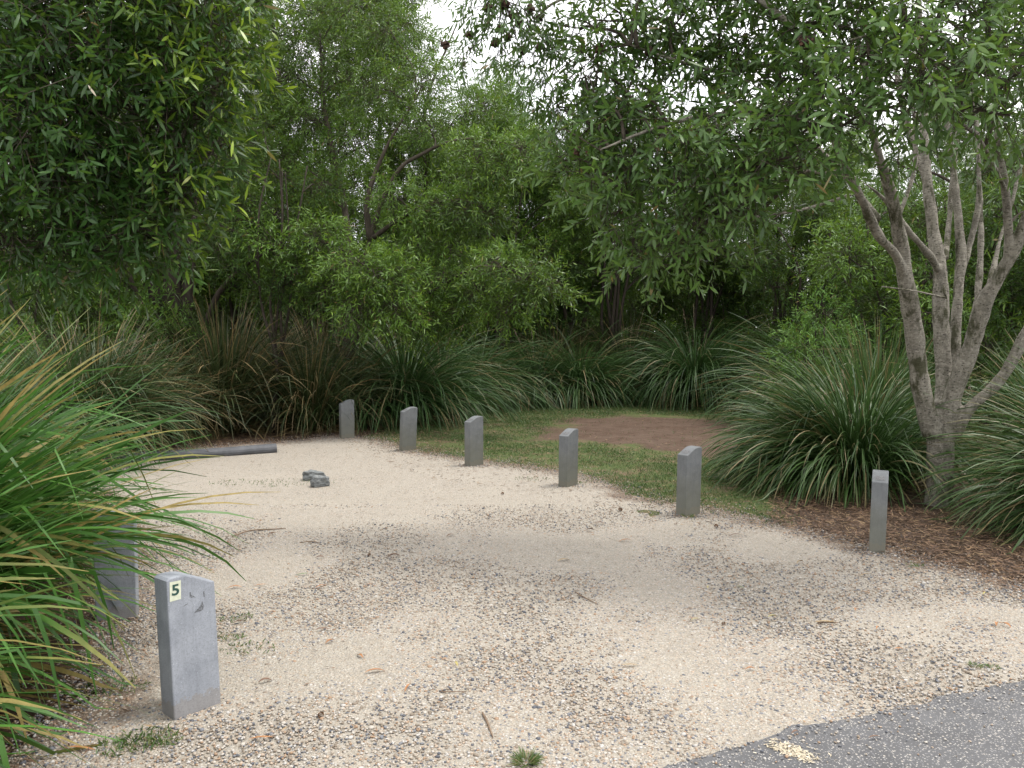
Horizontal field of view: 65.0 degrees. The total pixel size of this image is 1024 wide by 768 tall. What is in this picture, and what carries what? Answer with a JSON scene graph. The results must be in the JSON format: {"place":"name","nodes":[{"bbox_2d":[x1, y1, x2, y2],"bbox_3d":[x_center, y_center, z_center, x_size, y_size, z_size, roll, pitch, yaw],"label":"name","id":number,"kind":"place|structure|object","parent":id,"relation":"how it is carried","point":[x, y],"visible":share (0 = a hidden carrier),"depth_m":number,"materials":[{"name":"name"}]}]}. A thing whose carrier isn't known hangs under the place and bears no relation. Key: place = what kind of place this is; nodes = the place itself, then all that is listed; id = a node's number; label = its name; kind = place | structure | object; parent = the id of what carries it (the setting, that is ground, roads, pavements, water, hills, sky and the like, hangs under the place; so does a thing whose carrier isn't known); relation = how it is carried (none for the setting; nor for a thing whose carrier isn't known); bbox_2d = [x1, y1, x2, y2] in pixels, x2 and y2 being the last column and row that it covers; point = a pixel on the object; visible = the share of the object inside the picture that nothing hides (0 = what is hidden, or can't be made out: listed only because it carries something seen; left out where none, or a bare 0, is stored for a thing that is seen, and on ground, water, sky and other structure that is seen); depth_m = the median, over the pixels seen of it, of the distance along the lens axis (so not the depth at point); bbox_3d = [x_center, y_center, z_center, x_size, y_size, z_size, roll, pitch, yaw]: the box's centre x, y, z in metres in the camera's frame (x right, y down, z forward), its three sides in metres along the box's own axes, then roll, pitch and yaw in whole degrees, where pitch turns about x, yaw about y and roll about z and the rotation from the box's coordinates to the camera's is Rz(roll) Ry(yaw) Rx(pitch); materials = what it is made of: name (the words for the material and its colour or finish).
{"place":"outdoors","nodes":[
{"label":"outdoors","id":0,"kind":"place"},
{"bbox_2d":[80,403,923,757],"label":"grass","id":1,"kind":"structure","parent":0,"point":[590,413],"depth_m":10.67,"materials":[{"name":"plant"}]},
{"bbox_2d":[0,383,1023,767],"bbox_3d":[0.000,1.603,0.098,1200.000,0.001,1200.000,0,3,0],"label":"ground","id":2,"kind":"structure","parent":0,"point":[802,507],"depth_m":6.45,"materials":[{"name":"brown plant"}]},
{"bbox_2d":[0,30,82,366],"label":"slender tree","id":3,"kind":"object","parent":2,"relation":"on","point":[12,250],"visible":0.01,"depth_m":19.93,"materials":[{"name":"green plant"}]},
{"bbox_2d":[0,338,109,450],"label":"tussock","id":4,"kind":"object","parent":2,"relation":"on","point":[36,383],"visible":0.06,"depth_m":9.50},
{"bbox_2d":[0,219,121,363],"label":"shrub","id":5,"kind":"object","parent":2,"relation":"on","point":[44,322],"depth_m":19.69,"materials":[{"name":"green plant"}]},
{"bbox_2d":[0,324,141,495],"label":"tussock","id":6,"kind":"object","parent":2,"relation":"on","point":[21,382],"visible":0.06,"depth_m":7.37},
{"bbox_2d":[0,457,155,767],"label":"tussock","id":7,"kind":"object","parent":2,"relation":"on","point":[21,703],"visible":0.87,"depth_m":2.92,"materials":[{"name":"plant"}]},
{"bbox_2d":[0,196,180,393],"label":"shrub","id":8,"kind":"object","parent":2,"relation":"on","point":[44,304],"visible":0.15,"depth_m":12.96,"materials":[{"name":"green plant"}]},
{"bbox_2d":[1,90,183,355],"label":"slender tree","id":9,"kind":"object","parent":2,"relation":"on","point":[60,290],"visible":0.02,"depth_m":17.68,"materials":[{"name":"green plant"}]},
{"bbox_2d":[0,326,185,622],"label":"tussock","id":10,"kind":"object","parent":2,"relation":"on","point":[58,419],"visible":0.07,"depth_m":5.38,"materials":[{"name":"plant"}]},
{"bbox_2d":[0,230,206,372],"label":"shrub","id":11,"kind":"object","parent":2,"relation":"on","point":[126,303],"visible":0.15,"depth_m":13.01,"materials":[{"name":"green plant"}]},
{"bbox_2d":[0,315,228,476],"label":"tussock","id":12,"kind":"object","parent":2,"relation":"on","point":[128,408],"visible":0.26,"depth_m":9.93,"materials":[{"name":"plant"}]},
{"bbox_2d":[0,277,237,466],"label":"tussock","id":13,"kind":"object","parent":2,"relation":"on","point":[116,370],"visible":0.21,"depth_m":10.34,"materials":[{"name":"plant"}]},
{"bbox_2d":[0,272,263,754],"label":"tussock","id":14,"kind":"object","parent":2,"relation":"on","point":[76,475],"visible":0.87,"depth_m":3.64,"materials":[{"name":"plant"}]},
{"bbox_2d":[40,326,228,450],"bbox_3d":[-5.588,-0.035,11.506,3.159,1.927,3.308,0,3,0],"label":"tussock","id":15,"kind":"object","parent":2,"relation":"on","point":[188,381],"visible":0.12,"depth_m":11.47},
{"bbox_2d":[0,0,305,336],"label":"overhanging tree","id":16,"kind":"object","parent":2,"relation":"on","point":[38,37],"visible":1,"depth_m":4.78,"materials":[{"name":"green plant"}]},
{"bbox_2d":[92,281,219,383],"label":"shrub","id":17,"kind":"object","parent":2,"relation":"on","point":[160,310],"visible":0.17,"depth_m":13.15,"materials":[{"name":"green plant"}]},
{"bbox_2d":[92,285,228,359],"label":"shrub","id":18,"kind":"object","parent":2,"relation":"on","point":[193,315],"depth_m":22.49,"materials":[{"name":"green plant"}]},
{"bbox_2d":[68,1,268,329],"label":"slender tree","id":19,"kind":"object","parent":2,"relation":"on","point":[199,296],"depth_m":18.16,"materials":[{"name":"green plant"}]},
{"bbox_2d":[65,0,312,371],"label":"dark stemmed tree","id":20,"kind":"object","parent":2,"relation":"on","point":[188,294],"visible":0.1,"depth_m":13.51,"materials":[{"name":"green plant"}]},
{"bbox_2d":[121,325,274,445],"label":"tussock","id":21,"kind":"object","parent":2,"relation":"on","point":[213,403],"visible":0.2,"depth_m":12.31,"materials":[{"name":"plant"}]},
{"bbox_2d":[93,89,345,349],"bbox_3d":[-6.610,-3.239,18.520,5.642,7.618,5.380,2,4,26],"label":"slender tree","id":22,"kind":"object","parent":2,"relation":"on","point":[231,306],"visible":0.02,"depth_m":18.25,"materials":[{"name":"green plant"}]},
{"bbox_2d":[103,284,342,438],"bbox_3d":[-4.859,-0.454,13.360,4.524,2.560,4.437,2,4,35],"label":"tussock","id":23,"kind":"object","parent":2,"relation":"on","point":[223,345],"visible":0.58,"depth_m":12.79,"materials":[{"name":"plant"}]},
{"bbox_2d":[192,274,269,351],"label":"slender tree","id":24,"kind":"object","parent":2,"relation":"on","point":[206,308],"depth_m":25.18,"materials":[{"name":"green plant"}]},
{"bbox_2d":[162,2,342,347],"bbox_3d":[-6.978,-4.749,19.932,5.249,10.506,5.508,2,4,29],"label":"slender tree","id":25,"kind":"object","parent":2,"relation":"on","point":[206,281],"visible":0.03,"depth_m":19.25,"materials":[{"name":"green plant"}]},
{"bbox_2d":[192,220,329,356],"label":"slender tree","id":26,"kind":"object","parent":2,"relation":"on","point":[241,311],"visible":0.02,"depth_m":22.82,"materials":[{"name":"green plant"}]},
{"bbox_2d":[178,101,350,432],"bbox_3d":[-4.203,-1.864,12.999,2.892,5.498,2.505,2,4,27],"label":"slender tree","id":27,"kind":"object","parent":2,"relation":"on","point":[283,282],"visible":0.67,"depth_m":13.00,"materials":[{"name":"green plant"}]},
{"bbox_2d":[212,295,361,426],"bbox_3d":[-4.494,-0.480,15.252,3.940,2.373,4.125,0,4,-6],"label":"tussock","id":28,"kind":"object","parent":2,"relation":"on","point":[295,338],"visible":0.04,"depth_m":15.03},
{"bbox_2d":[172,0,442,345],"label":"slender tree","id":29,"kind":"object","parent":2,"relation":"on","point":[358,194],"visible":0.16,"depth_m":16.92,"materials":[{"name":"green plant"}]},
{"bbox_2d":[212,312,416,440],"bbox_3d":[-3.373,-0.264,13.525,3.723,2.145,3.556,-1,4,-22],"label":"tussock","id":30,"kind":"object","parent":2,"relation":"on","point":[329,399],"visible":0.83,"depth_m":13.08,"materials":[{"name":"plant"}]},
{"bbox_2d":[255,276,413,353],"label":"shrub","id":31,"kind":"object","parent":2,"relation":"on","point":[329,321],"visible":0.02,"depth_m":21.11,"materials":[{"name":"green plant"}]},
{"bbox_2d":[239,293,439,414],"bbox_3d":[-3.656,-0.559,15.768,4.289,2.473,4.374,3,4,36],"label":"tussock","id":32,"kind":"object","parent":2,"relation":"on","point":[324,334],"visible":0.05,"depth_m":15.36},
{"bbox_2d":[317,144,385,250],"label":"slender tree","id":33,"kind":"object","parent":2,"relation":"on","point":[355,185],"depth_m":27.12,"materials":[{"name":"green plant"}]},
{"bbox_2d":[258,332,447,432],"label":"tussock","id":34,"kind":"object","parent":2,"relation":"on","point":[380,401],"visible":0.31,"depth_m":13.81,"materials":[{"name":"plant"}]},
{"bbox_2d":[284,310,531,432],"bbox_3d":[-1.958,-0.488,14.935,4.837,2.425,4.882,-3,4,-37],"label":"tussock","id":35,"kind":"object","parent":2,"relation":"on","point":[448,401],"visible":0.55,"depth_m":14.25,"materials":[{"name":"plant"}]},
{"bbox_2d":[239,0,592,378],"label":"leaning tree","id":36,"kind":"object","parent":2,"relation":"on","point":[357,289],"visible":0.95,"depth_m":13.57,"materials":[{"name":"green plant"}]},
{"bbox_2d":[307,0,526,357],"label":"slender tree","id":37,"kind":"object","parent":2,"relation":"on","point":[423,165],"visible":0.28,"depth_m":18.94,"materials":[{"name":"green plant"}]},
{"bbox_2d":[378,310,494,360],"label":"slender tree","id":38,"kind":"object","parent":2,"relation":"on","point":[461,338],"depth_m":25.95,"materials":[{"name":"green plant"}]},
{"bbox_2d":[374,218,503,360],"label":"shrub","id":39,"kind":"object","parent":2,"relation":"on","point":[478,333],"visible":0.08,"depth_m":21.16,"materials":[{"name":"green plant"}]},
{"bbox_2d":[399,109,511,353],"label":"slender tree","id":40,"kind":"object","parent":2,"relation":"on","point":[444,173],"visible":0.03,"depth_m":24.42,"materials":[{"name":"green plant"}]},
{"bbox_2d":[379,322,554,418],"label":"tussock","id":41,"kind":"object","parent":2,"relation":"on","point":[499,378],"visible":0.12,"depth_m":16.62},
{"bbox_2d":[431,214,555,362],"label":"slender tree","id":42,"kind":"object","parent":2,"relation":"on","point":[493,327],"depth_m":25.37,"materials":[{"name":"green plant"}]},
{"bbox_2d":[9,262,984,352],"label":"wood","id":43,"kind":"object","parent":2,"relation":"on","point":[576,321],"depth_m":52.09,"materials":[{"name":"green plant"}]},
{"bbox_2d":[399,105,603,362],"bbox_3d":[-0.385,-3.436,21.208,5.429,7.686,5.692,0,3,-4],"label":"slender tree","id":44,"kind":"object","parent":2,"relation":"on","point":[533,242],"visible":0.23,"depth_m":20.25,"materials":[{"name":"green plant"}]},
{"bbox_2d":[415,54,590,355],"bbox_3d":[-0.276,-4.356,22.252,4.194,9.435,5.207,3,5,45],"label":"slender tree","id":45,"kind":"object","parent":2,"relation":"on","point":[511,98],"visible":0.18,"depth_m":21.58,"materials":[{"name":"green plant"}]},
{"bbox_2d":[0,431,1023,767],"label":"gravel","id":46,"kind":"structure","parent":2,"relation":"on","point":[395,495],"depth_m":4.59,"materials":[{"name":"gravel"}]},
{"bbox_2d":[93,509,138,621],"bbox_3d":[-2.232,1.056,4.535,0.210,0.700,0.110,-1,4,-18],"label":"bollard","id":47,"kind":"object","parent":46,"relation":"on","point":[125,583],"visible":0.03,"depth_m":4.49,"materials":[{"name":"concrete"}]},
{"bbox_2d":[86,443,276,462],"bbox_3d":[-4.283,0.907,10.393,2.410,0.129,0.171,-2,4,-28],"label":"wheel stop","id":48,"kind":"object","parent":46,"relation":"on","point":[246,450],"visible":0.59,"depth_m":10.56,"materials":[{"name":"concrete"}]},
{"bbox_2d":[154,571,220,719],"bbox_3d":[-1.375,1.132,3.418,0.112,0.685,0.210,1,5,40],"label":"bollard","id":49,"kind":"object","parent":46,"relation":"on","point":[187,642],"visible":0.81,"depth_m":3.36,"materials":[{"name":"concrete"}]},
{"bbox_2d":[232,528,285,536],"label":"twig","id":50,"kind":"object","parent":46,"relation":"on","point":[256,530],"visible":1,"depth_m":6.53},
{"bbox_2d":[302,469,325,480],"bbox_3d":[-2.185,1.003,8.882,0.262,0.115,0.166,2,3,-14],"label":"rock","id":51,"kind":"object","parent":46,"relation":"on","point":[308,474],"visible":0.69,"depth_m":8.81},
{"bbox_2d":[310,475,329,486],"bbox_3d":[-2.030,1.023,8.500,0.218,0.120,0.123,1,2,-32],"label":"rock","id":52,"kind":"object","parent":46,"relation":"on","point":[319,481],"visible":0.98,"depth_m":8.45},
{"bbox_2d":[339,399,354,438],"bbox_3d":[-2.555,0.585,12.428,0.210,0.680,0.110,-2,4,-30],"label":"bollard","id":53,"kind":"object","parent":46,"relation":"on","point":[346,424],"visible":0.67,"depth_m":12.38,"materials":[{"name":"concrete"}]},
{"bbox_2d":[399,407,416,450],"bbox_3d":[-1.433,0.662,11.087,0.210,0.690,0.110,1,4,-28],"label":"bollard","id":54,"kind":"object","parent":46,"relation":"on","point":[408,427],"visible":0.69,"depth_m":11.04,"materials":[{"name":"concrete"}]},
{"bbox_2d":[464,416,482,466],"bbox_3d":[-0.465,0.739,9.816,0.210,0.690,0.110,-3,5,-41],"label":"bollard","id":55,"kind":"object","parent":46,"relation":"on","point":[473,440],"visible":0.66,"depth_m":9.76,"materials":[{"name":"concrete"}]},
{"bbox_2d":[481,712,493,737],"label":"twig","id":56,"kind":"object","parent":46,"relation":"on","point":[486,720],"visible":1,"depth_m":3.29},
{"bbox_2d":[505,746,543,767],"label":"grass tuft","id":57,"kind":"object","parent":46,"relation":"on","point":[532,760],"visible":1,"depth_m":3.00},
{"bbox_2d":[558,428,577,486],"bbox_3d":[0.595,0.820,8.486,0.110,0.690,0.210,3,4,37],"label":"bollard","id":58,"kind":"object","parent":46,"relation":"on","point":[568,457],"visible":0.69,"depth_m":8.42,"materials":[{"name":"concrete"}]},
{"bbox_2d":[575,591,596,603],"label":"twig","id":59,"kind":"object","parent":46,"relation":"on","point":[585,597],"visible":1,"depth_m":4.86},
{"bbox_2d":[676,446,701,516],"bbox_3d":[1.571,0.902,7.139,0.210,0.690,0.110,-2,5,-40],"label":"bollard","id":60,"kind":"object","parent":46,"relation":"on","point":[688,492],"visible":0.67,"depth_m":7.08,"materials":[{"name":"concrete"}]},
{"bbox_2d":[869,469,888,553],"bbox_3d":[2.719,0.984,5.961,0.110,0.670,0.210,3,4,25],"label":"bollard","id":61,"kind":"object","parent":46,"relation":"on","point":[878,513],"visible":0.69,"depth_m":5.87,"materials":[{"name":"concrete"}]},
{"bbox_2d":[968,660,984,668],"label":"grass tuft","id":62,"kind":"object","parent":46,"relation":"on","point":[981,666],"visible":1,"depth_m":3.86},
{"bbox_2d":[985,662,1002,668],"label":"grass tuft","id":63,"kind":"object","parent":46,"relation":"on","point":[988,665],"visible":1,"depth_m":3.86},
{"bbox_2d":[482,157,619,334],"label":"slender tree","id":64,"kind":"object","parent":2,"relation":"on","point":[522,240],"visible":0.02,"depth_m":23.92,"materials":[{"name":"green plant"}]},
{"bbox_2d":[482,275,630,365],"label":"shrub","id":65,"kind":"object","parent":2,"relation":"on","point":[559,315],"visible":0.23,"depth_m":21.68,"materials":[{"name":"green plant"}]},
{"bbox_2d":[494,317,622,370],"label":"tussock","id":66,"kind":"object","parent":2,"relation":"on","point":[556,338],"visible":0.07,"depth_m":20.19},
{"bbox_2d":[500,110,646,354],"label":"slender tree","id":67,"kind":"object","parent":2,"relation":"on","point":[586,305],"visible":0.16,"depth_m":21.52,"materials":[{"name":"green plant"}]},
{"bbox_2d":[542,288,632,362],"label":"slender tree","id":68,"kind":"object","parent":2,"relation":"on","point":[588,322],"visible":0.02,"depth_m":25.97,"materials":[{"name":"green plant"}]},
{"bbox_2d":[578,204,655,339],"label":"slender tree","id":69,"kind":"object","parent":2,"relation":"on","point":[629,288],"visible":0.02,"depth_m":24.80,"materials":[{"name":"green plant"}]},
{"bbox_2d":[508,98,729,395],"bbox_3d":[2.628,-3.618,21.198,5.694,8.061,5.970,0,4,-6],"label":"slender tree","id":70,"kind":"object","parent":2,"relation":"on","point":[613,310],"visible":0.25,"depth_m":20.69,"materials":[{"name":"green plant"}]},
{"bbox_2d":[555,290,703,398],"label":"tussock","id":71,"kind":"object","parent":2,"relation":"on","point":[598,345],"visible":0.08,"depth_m":20.61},
{"bbox_2d":[574,234,702,358],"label":"slender tree","id":72,"kind":"object","parent":2,"relation":"on","point":[645,308],"visible":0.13,"depth_m":26.81,"materials":[{"name":"green plant"}]},
{"bbox_2d":[603,210,676,341],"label":"slender tree","id":73,"kind":"object","parent":2,"relation":"on","point":[625,312],"visible":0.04,"depth_m":28.95,"materials":[{"name":"green plant"}]},
{"bbox_2d":[602,309,778,411],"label":"tussock","id":74,"kind":"object","parent":2,"relation":"on","point":[677,373],"visible":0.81,"depth_m":17.63,"materials":[{"name":"plant"}]},
{"bbox_2d":[594,112,792,359],"bbox_3d":[5.047,-3.515,21.357,5.799,7.829,5.530,-3,4,-36],"label":"slender tree","id":75,"kind":"object","parent":2,"relation":"on","point":[710,292],"visible":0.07,"depth_m":20.84,"materials":[{"name":"green plant"}]},
{"bbox_2d":[637,237,772,347],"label":"slender tree","id":76,"kind":"object","parent":2,"relation":"on","point":[680,299],"visible":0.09,"depth_m":26.46,"materials":[{"name":"green plant"}]},
{"bbox_2d":[670,312,776,353],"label":"tussock","id":77,"kind":"object","parent":2,"relation":"on","point":[716,329],"depth_m":23.73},
{"bbox_2d":[432,0,1023,506],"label":"many stemmed tree","id":78,"kind":"object","parent":2,"relation":"on","point":[948,78],"visible":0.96,"depth_m":5.72,"materials":[{"name":"green leaf"},{"name":"brown bark"},{"name":"pale bark"}]},
{"bbox_2d":[664,265,803,365],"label":"shrub","id":79,"kind":"object","parent":2,"relation":"on","point":[725,301],"visible":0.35,"depth_m":21.55,"materials":[{"name":"green plant"}]},
{"bbox_2d":[687,241,783,332],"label":"slender tree","id":80,"kind":"object","parent":2,"relation":"on","point":[724,285],"visible":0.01,"depth_m":23.60,"materials":[{"name":"green plant"}]},
{"bbox_2d":[685,224,812,350],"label":"slender tree","id":81,"kind":"object","parent":2,"relation":"on","point":[777,316],"visible":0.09,"depth_m":24.18,"materials":[{"name":"green plant"}]},
{"bbox_2d":[659,95,888,338],"bbox_3d":[6.951,-3.590,20.742,5.970,8.061,5.694,-3,4,-37],"label":"slender tree","id":82,"kind":"object","parent":2,"relation":"on","point":[779,208],"visible":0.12,"depth_m":19.87,"materials":[{"name":"green plant"}]},
{"bbox_2d":[715,316,848,405],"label":"tussock","id":83,"kind":"object","parent":2,"relation":"on","point":[752,348],"depth_m":19.12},
{"bbox_2d":[760,185,856,322],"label":"slender tree","id":84,"kind":"object","parent":2,"relation":"on","point":[787,273],"visible":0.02,"depth_m":26.84,"materials":[{"name":"green plant"}]},
{"bbox_2d":[753,282,885,412],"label":"shrub","id":85,"kind":"object","parent":2,"relation":"on","point":[809,317],"visible":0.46,"depth_m":12.52,"materials":[{"name":"green plant"}]},
{"bbox_2d":[781,267,857,351],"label":"slender tree","id":86,"kind":"object","parent":2,"relation":"on","point":[808,291],"depth_m":24.41,"materials":[{"name":"green plant"}]},
{"bbox_2d":[720,185,930,380],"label":"slender tree","id":87,"kind":"object","parent":2,"relation":"on","point":[799,232],"visible":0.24,"depth_m":16.59,"materials":[{"name":"green plant"}]},
{"bbox_2d":[675,297,984,431],"bbox_3d":[5.634,-0.383,14.241,5.271,2.301,5.102,3,5,39],"label":"tussock","id":88,"kind":"object","parent":2,"relation":"on","point":[746,380],"visible":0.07,"depth_m":14.25,"materials":[{"name":"plant"}]},
{"bbox_2d":[775,113,937,350],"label":"slender tree","id":89,"kind":"object","parent":2,"relation":"on","point":[876,172],"visible":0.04,"depth_m":20.15,"materials":[{"name":"green plant"}]},
{"bbox_2d":[694,338,1023,512],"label":"tussock","id":90,"kind":"object","parent":2,"relation":"on","point":[827,443],"visible":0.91,"depth_m":8.14,"materials":[{"name":"plant"}]},
{"bbox_2d":[763,309,1008,444],"bbox_3d":[4.902,-0.046,10.955,2.932,2.026,3.182,-1,4,-19],"label":"tussock","id":91,"kind":"object","parent":2,"relation":"on","point":[865,370],"visible":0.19,"depth_m":10.70,"materials":[{"name":"plant"}]},
{"bbox_2d":[773,171,1023,417],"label":"shrub","id":92,"kind":"object","parent":2,"relation":"on","point":[849,254],"visible":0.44,"depth_m":13.35,"materials":[{"name":"green plant"}]},
{"bbox_2d":[843,95,1013,367],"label":"slender tree","id":93,"kind":"object","parent":2,"relation":"on","point":[923,215],"visible":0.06,"depth_m":17.81,"materials":[{"name":"green plant"}]},
{"bbox_2d":[835,132,1023,430],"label":"slender tree","id":94,"kind":"object","parent":2,"relation":"on","point":[990,225],"visible":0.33,"depth_m":12.73,"materials":[{"name":"green plant"}]},
{"bbox_2d":[895,344,1023,555],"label":"tussock","id":95,"kind":"object","parent":2,"relation":"on","point":[1012,493],"visible":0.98,"depth_m":6.71,"materials":[{"name":"plant"}]},
{"bbox_2d":[899,217,1023,396],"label":"slender tree","id":96,"kind":"object","parent":2,"relation":"on","point":[993,319],"visible":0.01,"depth_m":18.95,"materials":[{"name":"green plant"}]},
{"bbox_2d":[933,327,1023,462],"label":"tussock","id":97,"kind":"object","parent":2,"relation":"on","point":[1010,420],"visible":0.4,"depth_m":10.07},
{"bbox_2d":[944,58,1023,328],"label":"slender tree","id":98,"kind":"object","parent":2,"relation":"on","point":[1021,252],"visible":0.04,"depth_m":15.10,"materials":[{"name":"green plant"}]},
{"bbox_2d":[8,0,1023,328],"label":"sky","id":99,"kind":"structure","parent":0,"point":[439,17],"materials":[{"name":"white"}]},
{"bbox_2d":[365,401,797,524],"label":"lawn","id":100,"kind":"structure","parent":0,"point":[617,427],"depth_m":12.11,"materials":[{"name":"plant"}]},
{"bbox_2d":[409,316,573,412],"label":"tussock","id":101,"kind":"object","parent":100,"relation":"on","point":[505,361],"visible":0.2,"depth_m":17.48,"materials":[{"name":"plant"}]},
{"bbox_2d":[472,328,623,409],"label":"tussock","id":102,"kind":"object","parent":100,"relation":"on","point":[549,369],"visible":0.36,"depth_m":18.15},
{"bbox_2d":[504,320,667,408],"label":"tussock","id":103,"kind":"object","parent":100,"relation":"on","point":[604,377],"visible":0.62,"depth_m":18.18,"materials":[{"name":"plant"}]},
{"bbox_2d":[663,680,1023,767],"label":"road","id":104,"kind":"structure","parent":0,"point":[999,743],"depth_m":3.13,"materials":[{"name":"asphalt"}]},
{"bbox_2d":[741,738,830,762],"bbox_3d":[1.055,1.391,3.059,0.346,0.018,0.170,1,4,19],"label":"worn road marking","id":105,"kind":"object","parent":104,"relation":"on","point":[799,754],"visible":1,"depth_m":3.04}
]}

